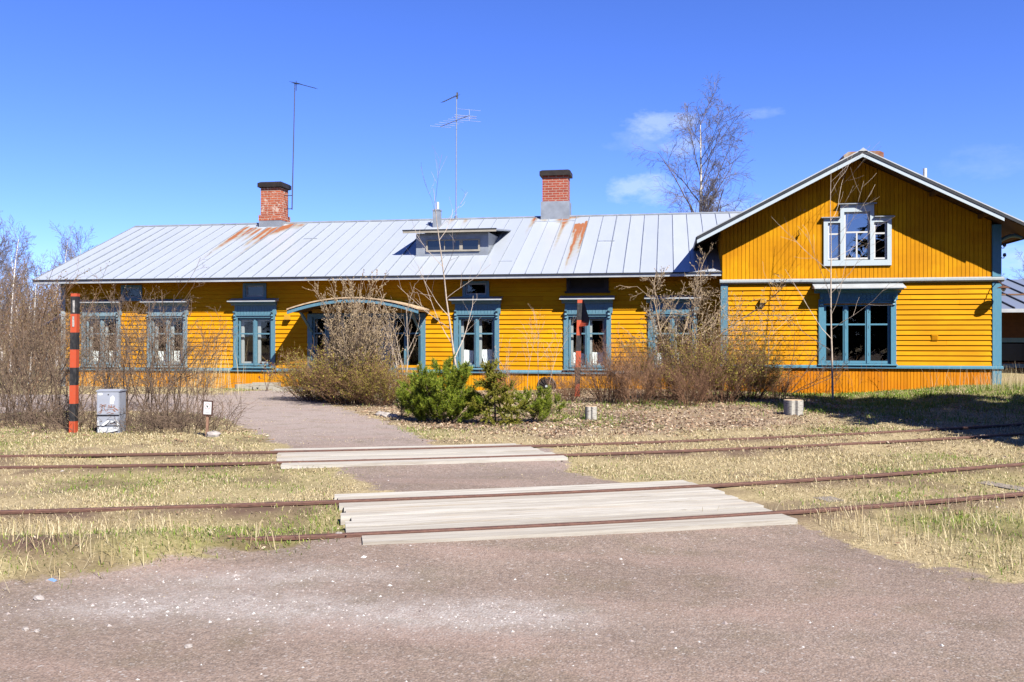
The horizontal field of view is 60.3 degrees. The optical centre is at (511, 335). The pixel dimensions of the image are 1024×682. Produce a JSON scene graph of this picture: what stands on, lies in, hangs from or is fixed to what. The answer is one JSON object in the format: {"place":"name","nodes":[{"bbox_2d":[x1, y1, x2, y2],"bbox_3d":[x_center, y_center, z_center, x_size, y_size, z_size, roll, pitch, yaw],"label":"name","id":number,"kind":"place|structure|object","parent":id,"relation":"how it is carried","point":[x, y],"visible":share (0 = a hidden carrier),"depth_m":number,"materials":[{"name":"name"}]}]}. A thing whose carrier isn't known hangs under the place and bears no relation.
{"place":"outdoors","nodes":[
{"label":"outdoors","id":0,"kind":"place"},
{"bbox_2d":[0,390,616,491],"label":"gravel path","id":1,"kind":"structure","parent":0,"point":[424,477],"depth_m":13.65,"materials":[{"name":"gravel"}]},
{"bbox_2d":[0,307,97,406],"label":"hedge shrub","id":2,"kind":"object","parent":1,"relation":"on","point":[22,356],"visible":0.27,"depth_m":20.48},
{"bbox_2d":[95,274,205,408],"bbox_3d":[-7.926,0.157,19.703,1.814,3.133,2.166,0,0,26],"label":"hedge shrub","id":3,"kind":"object","parent":1,"relation":"on","point":[157,368],"visible":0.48,"depth_m":19.68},
{"bbox_2d":[157,331,258,396],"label":"dry stalks","id":4,"kind":"object","parent":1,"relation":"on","point":[195,383],"visible":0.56,"depth_m":24.45,"materials":[{"name":"brown plant"}]},
{"bbox_2d":[258,352,281,390],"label":"rose bush","id":5,"kind":"object","parent":1,"relation":"on","point":[271,363],"visible":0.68,"depth_m":26.16,"materials":[{"name":"brown plant"}]},
{"bbox_2d":[270,443,567,468],"bbox_3d":[-1.306,1.611,11.777,3.832,0.078,1.632,0,0,-11],"label":"plank crossing","id":6,"kind":"object","parent":1,"relation":"on","point":[377,454],"visible":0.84,"depth_m":11.54,"materials":[{"name":"wood"}]},
{"bbox_2d":[0,515,1023,681],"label":"gravel road","id":7,"kind":"structure","parent":0,"point":[603,588],"depth_m":5.19,"materials":[{"name":"gravel"}]},
{"bbox_2d":[33,594,44,600],"bbox_3d":[-2.949,1.641,5.500,0.074,0.050,0.055,0,0,32],"label":"stone","id":8,"kind":"object","parent":7,"relation":"on","point":[39,597],"visible":0.98,"depth_m":5.48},
{"bbox_2d":[0,436,1008,681],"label":"pebbles","id":9,"kind":"object","parent":7,"relation":"on","point":[461,629],"visible":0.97,"depth_m":5.28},
{"bbox_2d":[0,337,1023,588],"bbox_3d":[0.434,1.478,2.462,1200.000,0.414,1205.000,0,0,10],"label":"ground","id":10,"kind":"structure","parent":0,"point":[234,515],"depth_m":9.81,"materials":[{"name":"plant"}]},
{"bbox_2d":[0,217,21,359],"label":"birch tree","id":11,"kind":"object","parent":10,"relation":"on","point":[5,264],"visible":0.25,"depth_m":54.89,"materials":[{"name":"brown plant"}]},
{"bbox_2d":[0,225,32,336],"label":"birch tree","id":12,"kind":"object","parent":10,"relation":"on","point":[4,251],"visible":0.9,"depth_m":26.04,"materials":[{"name":"brown plant"}]},
{"bbox_2d":[0,236,34,334],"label":"birch tree","id":13,"kind":"object","parent":10,"relation":"on","point":[12,268],"visible":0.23,"depth_m":39.98,"materials":[{"name":"brown plant"}]},
{"bbox_2d":[0,214,37,371],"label":"birch tree","id":14,"kind":"object","parent":10,"relation":"on","point":[23,249],"visible":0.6,"depth_m":34.60,"materials":[{"name":"brown plant"}]},
{"bbox_2d":[8,258,34,352],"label":"birch tree","id":15,"kind":"object","parent":10,"relation":"on","point":[25,278],"visible":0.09,"depth_m":60.29,"materials":[{"name":"brown plant"}]},
{"bbox_2d":[0,253,59,365],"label":"thicket shrub","id":16,"kind":"object","parent":10,"relation":"on","point":[26,294],"visible":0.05,"depth_m":47.22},
{"bbox_2d":[0,253,60,384],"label":"thicket shrub","id":17,"kind":"object","parent":10,"relation":"on","point":[19,297],"visible":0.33,"depth_m":31.05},
{"bbox_2d":[0,267,60,374],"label":"thicket shrub","id":18,"kind":"object","parent":10,"relation":"on","point":[35,305],"visible":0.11,"depth_m":36.24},
{"bbox_2d":[1,264,60,371],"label":"thicket shrub","id":19,"kind":"object","parent":10,"relation":"on","point":[29,311],"visible":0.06,"depth_m":38.34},
{"bbox_2d":[20,249,42,312],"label":"birch tree","id":20,"kind":"object","parent":10,"relation":"on","point":[29,272],"visible":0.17,"depth_m":51.69,"materials":[{"name":"brown plant"}]},
{"bbox_2d":[6,262,60,372],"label":"thicket shrub","id":21,"kind":"object","parent":10,"relation":"on","point":[29,309],"visible":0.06,"depth_m":39.25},
{"bbox_2d":[0,389,68,426],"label":"brush","id":22,"kind":"object","parent":10,"relation":"on","point":[8,409],"visible":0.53,"depth_m":16.21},
{"bbox_2d":[20,248,49,383],"bbox_3d":[-16.266,-0.618,30.015,1.145,4.723,1.595,0,0,-32],"label":"birch tree","id":23,"kind":"object","parent":10,"relation":"on","point":[36,273],"visible":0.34,"depth_m":29.85,"materials":[{"name":"brown plant"}]},
{"bbox_2d":[1,254,78,356],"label":"thicket shrub","id":24,"kind":"object","parent":10,"relation":"on","point":[34,294],"visible":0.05,"depth_m":50.71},
{"bbox_2d":[0,258,80,421],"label":"hedge shrub","id":25,"kind":"object","parent":10,"relation":"on","point":[32,350],"visible":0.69,"depth_m":16.78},
{"bbox_2d":[0,268,90,396],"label":"thicket shrub","id":26,"kind":"object","parent":10,"relation":"on","point":[41,313],"visible":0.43,"depth_m":24.81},
{"bbox_2d":[0,392,96,428],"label":"brush","id":27,"kind":"object","parent":10,"relation":"on","point":[22,423],"visible":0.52,"depth_m":15.90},
{"bbox_2d":[0,248,110,423],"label":"hedge shrub","id":28,"kind":"object","parent":10,"relation":"on","point":[53,353],"visible":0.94,"depth_m":16.26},
{"bbox_2d":[1,271,110,382],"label":"thicket shrub","id":29,"kind":"object","parent":10,"relation":"on","point":[32,316],"visible":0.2,"depth_m":30.03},
{"bbox_2d":[0,306,114,414],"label":"hedge shrub","id":30,"kind":"object","parent":10,"relation":"on","point":[60,345],"visible":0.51,"depth_m":17.23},
{"bbox_2d":[40,244,81,356],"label":"birch tree","id":31,"kind":"object","parent":10,"relation":"on","point":[58,264],"visible":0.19,"depth_m":42.36,"materials":[{"name":"brown plant"}]},
{"bbox_2d":[44,221,82,365],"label":"birch tree","id":32,"kind":"object","parent":10,"relation":"on","point":[70,242],"visible":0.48,"depth_m":46.88,"materials":[{"name":"brown plant"}]},
{"bbox_2d":[0,259,130,387],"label":"thicket shrub","id":33,"kind":"object","parent":10,"relation":"on","point":[53,316],"visible":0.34,"depth_m":26.96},
{"bbox_2d":[58,232,86,259],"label":"birch tree","id":34,"kind":"object","parent":10,"relation":"on","point":[69,257],"visible":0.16,"depth_m":56.66,"materials":[{"name":"brown plant"}]},
{"bbox_2d":[69,293,79,432],"bbox_3d":[-7.476,0.519,15.050,0.158,2.462,0.132,0,0,0],"label":"striped pole","id":35,"kind":"object","parent":10,"relation":"on","point":[74,355],"visible":0.96,"depth_m":14.99,"materials":[{"name":"metal"}]},
{"bbox_2d":[56,227,97,262],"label":"birch tree","id":36,"kind":"object","parent":10,"relation":"on","point":[79,243],"visible":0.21,"depth_m":52.20,"materials":[{"name":"brown plant"}]},
{"bbox_2d":[23,266,134,409],"bbox_3d":[-9.817,0.078,19.698,1.910,3.298,2.280,0,0,41],"label":"hedge shrub","id":37,"kind":"object","parent":10,"relation":"on","point":[67,351],"visible":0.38,"depth_m":19.69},
{"bbox_2d":[15,387,154,433],"bbox_3d":[-7.515,1.328,15.542,2.001,0.821,2.093,0,0,-4],"label":"brush","id":38,"kind":"object","parent":10,"relation":"on","point":[58,425],"visible":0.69,"depth_m":15.25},
{"bbox_2d":[9,303,160,417],"bbox_3d":[-8.645,0.523,17.782,2.963,2.383,2.000,0,0,-39],"label":"hedge shrub","id":39,"kind":"object","parent":10,"relation":"on","point":[97,368],"visible":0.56,"depth_m":17.71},
{"bbox_2d":[96,389,126,432],"bbox_3d":[-6.868,1.335,15.118,0.395,0.830,0.335,0,0,-4],"label":"electric cabinet","id":40,"kind":"object","parent":10,"relation":"on","point":[112,400],"visible":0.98,"depth_m":14.97,"materials":[{"name":"metal"}]},
{"bbox_2d":[79,275,169,409],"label":"hedge shrub","id":41,"kind":"object","parent":10,"relation":"on","point":[102,354],"visible":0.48,"depth_m":19.39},
{"bbox_2d":[87,397,192,431],"bbox_3d":[-6.524,1.373,15.621,1.675,0.657,1.600,0,0,-35],"label":"brush","id":42,"kind":"object","parent":10,"relation":"on","point":[127,413],"visible":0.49,"depth_m":15.40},
{"bbox_2d":[55,298,226,423],"bbox_3d":[-6.762,0.527,16.312,2.021,2.408,2.994,0,0,37],"label":"hedge shrub","id":43,"kind":"object","parent":10,"relation":"on","point":[123,370],"visible":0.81,"depth_m":16.15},
{"bbox_2d":[0,360,286,393],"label":"dry stalks","id":44,"kind":"object","parent":10,"relation":"on","point":[140,379],"visible":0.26,"depth_m":25.38,"materials":[{"name":"brown plant"}]},
{"bbox_2d":[88,253,217,420],"bbox_3d":[-6.632,0.087,16.571,2.280,3.298,1.910,0,0,-34],"label":"hedge shrub","id":45,"kind":"object","parent":10,"relation":"on","point":[164,369],"visible":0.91,"depth_m":16.52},
{"bbox_2d":[91,305,242,423],"bbox_3d":[-6.269,0.567,16.284,1.937,2.308,2.869,0,0,22],"label":"hedge shrub","id":46,"kind":"object","parent":10,"relation":"on","point":[203,373],"visible":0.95,"depth_m":16.37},
{"bbox_2d":[108,393,227,434],"bbox_3d":[-5.945,1.355,15.330,1.884,0.739,1.800,0,0,25],"label":"brush","id":47,"kind":"object","parent":10,"relation":"on","point":[155,414],"visible":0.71,"depth_m":15.10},
{"bbox_2d":[133,385,257,432],"bbox_3d":[-5.571,1.306,15.543,2.001,0.821,2.093,0,0,-5],"label":"brush","id":48,"kind":"object","parent":10,"relation":"on","point":[194,421],"visible":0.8,"depth_m":15.30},
{"bbox_2d":[202,400,212,436],"bbox_3d":[-4.977,1.431,14.399,0.170,0.738,0.058,3,0,0],"label":"notice sign","id":49,"kind":"object","parent":10,"relation":"on","point":[207,408],"visible":0.98,"depth_m":14.38,"materials":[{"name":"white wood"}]},
{"bbox_2d":[206,430,220,436],"bbox_3d":[-4.891,1.627,14.411,0.235,0.155,0.192,0,0,10],"label":"stone","id":50,"kind":"object","parent":10,"relation":"on","point":[212,433],"visible":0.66,"depth_m":14.35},
{"bbox_2d":[235,382,297,390],"bbox_3d":[-7.198,1.575,26.676,2.087,0.250,1.102,0,0,25],"label":"timber edging","id":51,"kind":"object","parent":10,"relation":"on","point":[258,385],"visible":0.6,"depth_m":27.11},
{"bbox_2d":[258,336,354,400],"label":"bare shrub","id":52,"kind":"object","parent":10,"relation":"on","point":[295,382],"visible":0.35,"depth_m":22.17,"materials":[{"name":"brown plant"}]},
{"bbox_2d":[291,339,400,404],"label":"bare shrub","id":53,"kind":"object","parent":10,"relation":"on","point":[327,388],"visible":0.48,"depth_m":20.82,"materials":[{"name":"brown plant"}]},
{"bbox_2d":[303,269,401,404],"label":"lilac bush","id":54,"kind":"object","parent":10,"relation":"on","point":[339,342],"visible":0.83,"depth_m":20.94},
{"bbox_2d":[323,345,417,405],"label":"bare shrub","id":55,"kind":"object","parent":10,"relation":"on","point":[385,390],"visible":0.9,"depth_m":20.39,"materials":[{"name":"brown plant"}]},
{"bbox_2d":[354,276,425,401],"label":"lilac bush","id":56,"kind":"object","parent":10,"relation":"on","point":[392,347],"visible":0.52,"depth_m":21.95,"materials":[{"name":"plant"}]},
{"bbox_2d":[394,382,411,416],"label":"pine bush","id":57,"kind":"object","parent":10,"relation":"on","point":[402,407],"visible":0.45,"depth_m":17.86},
{"bbox_2d":[397,364,419,380],"bbox_3d":[-2.995,1.240,25.386,0.669,0.820,0.090,0,0,10],"label":"slatted railing","id":58,"kind":"object","parent":10,"relation":"on","point":[411,366],"visible":0.12,"depth_m":25.33,"materials":[{"name":"yellow paint"}]},
{"bbox_2d":[396,350,484,422],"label":"pine bush","id":59,"kind":"object","parent":10,"relation":"on","point":[450,399],"visible":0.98,"depth_m":16.68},
{"bbox_2d":[398,146,490,365],"bbox_3d":[-1.597,-1.342,21.448,2.321,6.244,2.293,0,0,-11],"label":"young birch","id":60,"kind":"object","parent":10,"relation":"on","point":[449,327],"visible":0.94,"depth_m":21.62,"materials":[{"name":"brown plant"}]},
{"bbox_2d":[464,358,534,425],"bbox_3d":[-0.224,1.057,16.597,1.438,1.306,1.477,0,0,10],"label":"spruce","id":61,"kind":"object","parent":10,"relation":"on","point":[492,384],"visible":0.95,"depth_m":16.40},
{"bbox_2d":[473,360,525,395],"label":"bare shrub","id":62,"kind":"object","parent":10,"relation":"on","point":[516,384],"visible":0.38,"depth_m":23.55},
{"bbox_2d":[0,385,1023,624],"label":"dry grass","id":63,"kind":"structure","parent":10,"relation":"on","point":[773,470],"depth_m":11.64,"materials":[{"name":"plant"}]},
{"bbox_2d":[0,462,1023,540],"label":"railway track","id":64,"kind":"structure","parent":10,"relation":"on","point":[713,486],"depth_m":8.21,"materials":[{"name":"brown metal"}]},
{"bbox_2d":[0,388,1023,458],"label":"fallen leaves","id":65,"kind":"object","parent":10,"relation":"on","point":[727,421],"visible":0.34,"depth_m":17.07,"materials":[{"name":"plant"}]},
{"bbox_2d":[0,423,1023,468],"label":"railway track","id":66,"kind":"structure","parent":10,"relation":"on","point":[112,455],"depth_m":11.94,"materials":[{"name":"brown metal"}]},
{"bbox_2d":[0,489,1023,592],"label":"tall dry grass","id":67,"kind":"structure","parent":10,"relation":"on","point":[818,513],"depth_m":6.86,"materials":[{"name":"plant"}]},
{"bbox_2d":[32,148,1023,393],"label":"station building","id":68,"kind":"structure","parent":10,"relation":"on","point":[937,256],"depth_m":26.20,"materials":[{"name":"yellow paint"}]},
{"bbox_2d":[80,299,121,366],"bbox_3d":[-13.334,-0.070,28.585,1.600,2.197,0.470,0,0,10],"label":"window","id":69,"kind":"structure","parent":68,"relation":"in","point":[106,302],"depth_m":28.59,"materials":[{"name":"blue paint"}]},
{"bbox_2d":[121,285,142,300],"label":"attic window","id":70,"kind":"structure","parent":68,"relation":"in","point":[133,298],"depth_m":28.42,"materials":[{"name":"blue paint"}]},
{"bbox_2d":[140,299,190,367],"bbox_3d":[-11.030,-0.070,28.178,1.600,2.197,0.470,0,0,10],"label":"window","id":71,"kind":"structure","parent":68,"relation":"in","point":[168,312],"depth_m":28.17,"materials":[{"name":"blue paint"}]},
{"bbox_2d":[227,298,278,367],"bbox_3d":[-8.089,-0.070,27.660,1.600,2.197,0.470,0,0,10],"label":"window","id":72,"kind":"structure","parent":68,"relation":"in","point":[256,311],"depth_m":27.70,"materials":[{"name":"blue paint"}]},
{"bbox_2d":[243,283,266,298],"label":"attic window","id":73,"kind":"structure","parent":68,"relation":"in","point":[245,285],"depth_m":27.69,"materials":[{"name":"blue paint"}]},
{"bbox_2d":[284,81,316,209],"bbox_3d":[-7.675,-7.003,32.252,1.665,4.746,0.391,0,0,34],"label":"tv antenna","id":74,"kind":"object","parent":68,"relation":"attached to","point":[291,208],"visible":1,"depth_m":32.48,"materials":[{"name":"metal"}]},
{"bbox_2d":[348,319,386,366],"bbox_3d":[-4.425,0.380,27.369,1.380,1.740,0.130,0,0,10],"label":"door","id":75,"kind":"structure","parent":68,"relation":"in","point":[357,325],"depth_m":27.41,"materials":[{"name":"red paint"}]},
{"bbox_2d":[436,92,478,218],"bbox_3d":[-2.028,-6.411,31.407,0.637,4.539,2.174,0,0,36],"label":"tv antenna","id":76,"kind":"object","parent":68,"relation":"attached to","point":[463,117],"visible":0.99,"depth_m":31.51,"materials":[{"name":"metal"}]},
{"bbox_2d":[464,350,473,362],"bbox_3d":[-1.272,0.670,26.768,0.440,0.480,0.050,0,0,10],"label":"curtain","id":77,"kind":"object","parent":68,"relation":"hanging from","point":[468,355],"visible":0.74,"depth_m":26.77,"materials":[{"name":"white fabric"}]},
{"bbox_2d":[448,296,502,369],"bbox_3d":[-1.069,-0.070,26.422,1.600,2.197,0.470,0,0,10],"label":"window","id":78,"kind":"structure","parent":68,"relation":"in","point":[484,308],"depth_m":26.46,"materials":[{"name":"blue paint"}]},
{"bbox_2d":[462,281,490,296],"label":"attic window","id":79,"kind":"structure","parent":68,"relation":"in","point":[464,289],"depth_m":26.46,"materials":[{"name":"blue paint"}]},
{"bbox_2d":[482,350,491,362],"bbox_3d":[-0.755,0.670,26.677,0.430,0.480,0.050,0,0,10],"label":"curtain","id":80,"kind":"object","parent":68,"relation":"hanging from","point":[486,355],"visible":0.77,"depth_m":26.68,"materials":[{"name":"white fabric"}]},
{"bbox_2d":[559,295,614,370],"bbox_3d":[2.208,-0.070,25.844,1.600,2.197,0.470,0,0,10],"label":"window","id":81,"kind":"structure","parent":68,"relation":"in","point":[599,308],"depth_m":25.88,"materials":[{"name":"blue paint"}]},
{"bbox_2d":[565,277,609,292],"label":"attic window","id":82,"kind":"structure","parent":68,"relation":"in","point":[584,284],"depth_m":25.90,"materials":[{"name":"glass"}]},
{"bbox_2d":[592,352,602,363],"bbox_3d":[2.522,0.705,26.099,0.430,0.410,0.050,0,0,10],"label":"curtain","id":83,"kind":"object","parent":68,"relation":"hanging from","point":[599,356],"visible":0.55,"depth_m":26.09,"materials":[{"name":"white fabric"}]},
{"bbox_2d":[644,295,698,370],"bbox_3d":[4.626,-0.070,25.418,1.600,2.197,0.470,0,0,10],"label":"window","id":84,"kind":"structure","parent":68,"relation":"in","point":[681,301],"depth_m":25.42,"materials":[{"name":"blue paint"}]},
{"bbox_2d":[821,203,894,265],"bbox_3d":[9.355,-2.730,23.891,1.886,1.683,0.195,0,0,10],"label":"gable window","id":85,"kind":"structure","parent":68,"relation":"in","point":[859,228],"depth_m":23.92,"materials":[{"name":"blue paint"}]},
{"bbox_2d":[812,283,905,365],"bbox_3d":[9.330,-0.303,23.781,2.324,2.232,0.560,0,0,10],"label":"window","id":86,"kind":"structure","parent":68,"relation":"in","point":[850,293],"depth_m":23.86,"materials":[{"name":"blue paint"}]},
{"bbox_2d":[490,303,576,393],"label":"bare shrub","id":87,"kind":"object","parent":10,"relation":"on","point":[532,348],"visible":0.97,"depth_m":23.71,"materials":[{"name":"plant"}]},
{"bbox_2d":[514,384,566,422],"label":"pine bush","id":88,"kind":"object","parent":10,"relation":"on","point":[539,406],"visible":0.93,"depth_m":16.65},
{"bbox_2d":[537,377,555,389],"bbox_3d":[1.003,1.487,25.645,0.578,0.567,0.070,0,-12,10],"label":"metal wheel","id":89,"kind":"object","parent":10,"relation":"on","point":[542,383],"visible":0.5,"depth_m":25.68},
{"bbox_2d":[334,480,796,544],"bbox_3d":[0.352,1.611,8.145,3.847,0.077,2.187,0,0,-13],"label":"plank crossing","id":90,"kind":"object","parent":10,"relation":"on","point":[459,512],"visible":0.84,"depth_m":7.86,"materials":[{"name":"wood"}]},
{"bbox_2d":[545,366,592,401],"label":"bare shrub","id":91,"kind":"object","parent":10,"relation":"on","point":[570,387],"visible":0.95,"depth_m":20.67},
{"bbox_2d":[574,300,588,396],"bbox_3d":[1.732,0.427,22.080,0.231,2.647,0.526,0,0,-20],"label":"striped pole","id":92,"kind":"object","parent":10,"relation":"on","point":[582,317],"visible":0.81,"depth_m":22.18,"materials":[{"name":"orange paint"}]},
{"bbox_2d":[585,406,596,419],"bbox_3d":[1.534,1.525,17.150,0.230,0.291,0.228,0,0,0],"label":"log stump","id":93,"kind":"object","parent":10,"relation":"on","point":[590,412],"visible":0.84,"depth_m":17.06,"materials":[{"name":"grey wood"}]},
{"bbox_2d":[563,327,666,402],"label":"bare shrub","id":94,"kind":"object","parent":10,"relation":"on","point":[609,374],"visible":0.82,"depth_m":20.32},
{"bbox_2d":[587,342,677,404],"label":"bare shrub","id":95,"kind":"object","parent":10,"relation":"on","point":[647,387],"visible":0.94,"depth_m":19.78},
{"bbox_2d":[614,314,720,399],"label":"bare shrub","id":96,"kind":"object","parent":10,"relation":"on","point":[663,354],"visible":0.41,"depth_m":21.08,"materials":[{"name":"brown plant"}]},
{"bbox_2d":[649,351,731,405],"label":"bare shrub","id":97,"kind":"object","parent":10,"relation":"on","point":[678,390],"visible":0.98,"depth_m":19.32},
{"bbox_2d":[626,74,762,212],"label":"birch tree","id":98,"kind":"object","parent":10,"relation":"on","point":[709,196],"visible":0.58,"depth_m":43.65,"materials":[{"name":"brown plant"}]},
{"bbox_2d":[614,242,797,397],"bbox_3d":[4.564,-0.407,21.669,4.249,3.973,3.394,0,0,-24],"label":"elder bush","id":99,"kind":"object","parent":10,"relation":"on","point":[698,296],"visible":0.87,"depth_m":21.57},
{"bbox_2d":[646,303,797,403],"bbox_3d":[4.851,0.458,20.458,3.638,2.373,3.225,0,0,10],"label":"bare shrub","id":100,"kind":"object","parent":10,"relation":"on","point":[729,365],"visible":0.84,"depth_m":20.17,"materials":[{"name":"brown plant"}]},
{"bbox_2d":[713,330,800,398],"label":"bare shrub","id":101,"kind":"object","parent":10,"relation":"on","point":[763,381],"visible":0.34,"depth_m":21.32,"materials":[{"name":"brown plant"}]},
{"bbox_2d":[714,291,801,394],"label":"bare shrub","id":102,"kind":"object","parent":10,"relation":"on","point":[756,323],"visible":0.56,"depth_m":22.21,"materials":[{"name":"plant"}]},
{"bbox_2d":[755,370,802,398],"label":"bare shrub","id":103,"kind":"object","parent":10,"relation":"on","point":[782,388],"visible":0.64,"depth_m":21.47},
{"bbox_2d":[784,399,802,415],"bbox_3d":[5.664,1.468,17.745,0.371,0.339,0.364,0,0,0],"label":"log stump","id":104,"kind":"object","parent":10,"relation":"on","point":[793,406],"visible":0.87,"depth_m":17.60,"materials":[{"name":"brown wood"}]},
{"bbox_2d":[772,309,849,393],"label":"bare shrub","id":105,"kind":"object","parent":10,"relation":"on","point":[811,362],"visible":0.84,"depth_m":23.40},
{"bbox_2d":[798,366,844,393],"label":"twiggy scrub","id":106,"kind":"object","parent":10,"relation":"on","point":[820,376],"visible":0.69,"depth_m":23.81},
{"bbox_2d":[763,145,898,398],"bbox_3d":[8.118,-1.596,22.106,3.275,6.675,3.372,0,0,10],"label":"young birch","id":107,"kind":"object","parent":10,"relation":"on","point":[830,336],"visible":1,"depth_m":22.37,"materials":[{"name":"brown plant"}]},
{"bbox_2d":[921,361,1023,393],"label":"dry stalks","id":108,"kind":"object","parent":10,"relation":"on","point":[1003,384],"visible":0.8,"depth_m":21.46,"materials":[{"name":"brown plant"}]},
{"bbox_2d":[1002,278,1023,371],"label":"annex","id":109,"kind":"object","parent":10,"relation":"on","point":[1013,324],"visible":0.06,"depth_m":31.35,"materials":[{"name":"wood"}]},
{"bbox_2d":[1002,342,1023,361],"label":"window","id":110,"kind":"structure","parent":109,"relation":"in","point":[1011,351],"depth_m":31.36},
{"bbox_2d":[1009,249,1023,278],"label":"birch tree","id":111,"kind":"object","parent":10,"relation":"on","point":[1018,269],"visible":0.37,"depth_m":71.08,"materials":[{"name":"brown plant"}]},
{"bbox_2d":[0,0,1023,317],"label":"sky","id":112,"kind":"structure","parent":0,"point":[117,116],"materials":[{"name":"blue"}]},
{"bbox_2d":[4,424,1021,564],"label":"scattered leaves","id":113,"kind":"object","parent":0,"point":[570,470],"visible":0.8,"depth_m":9.29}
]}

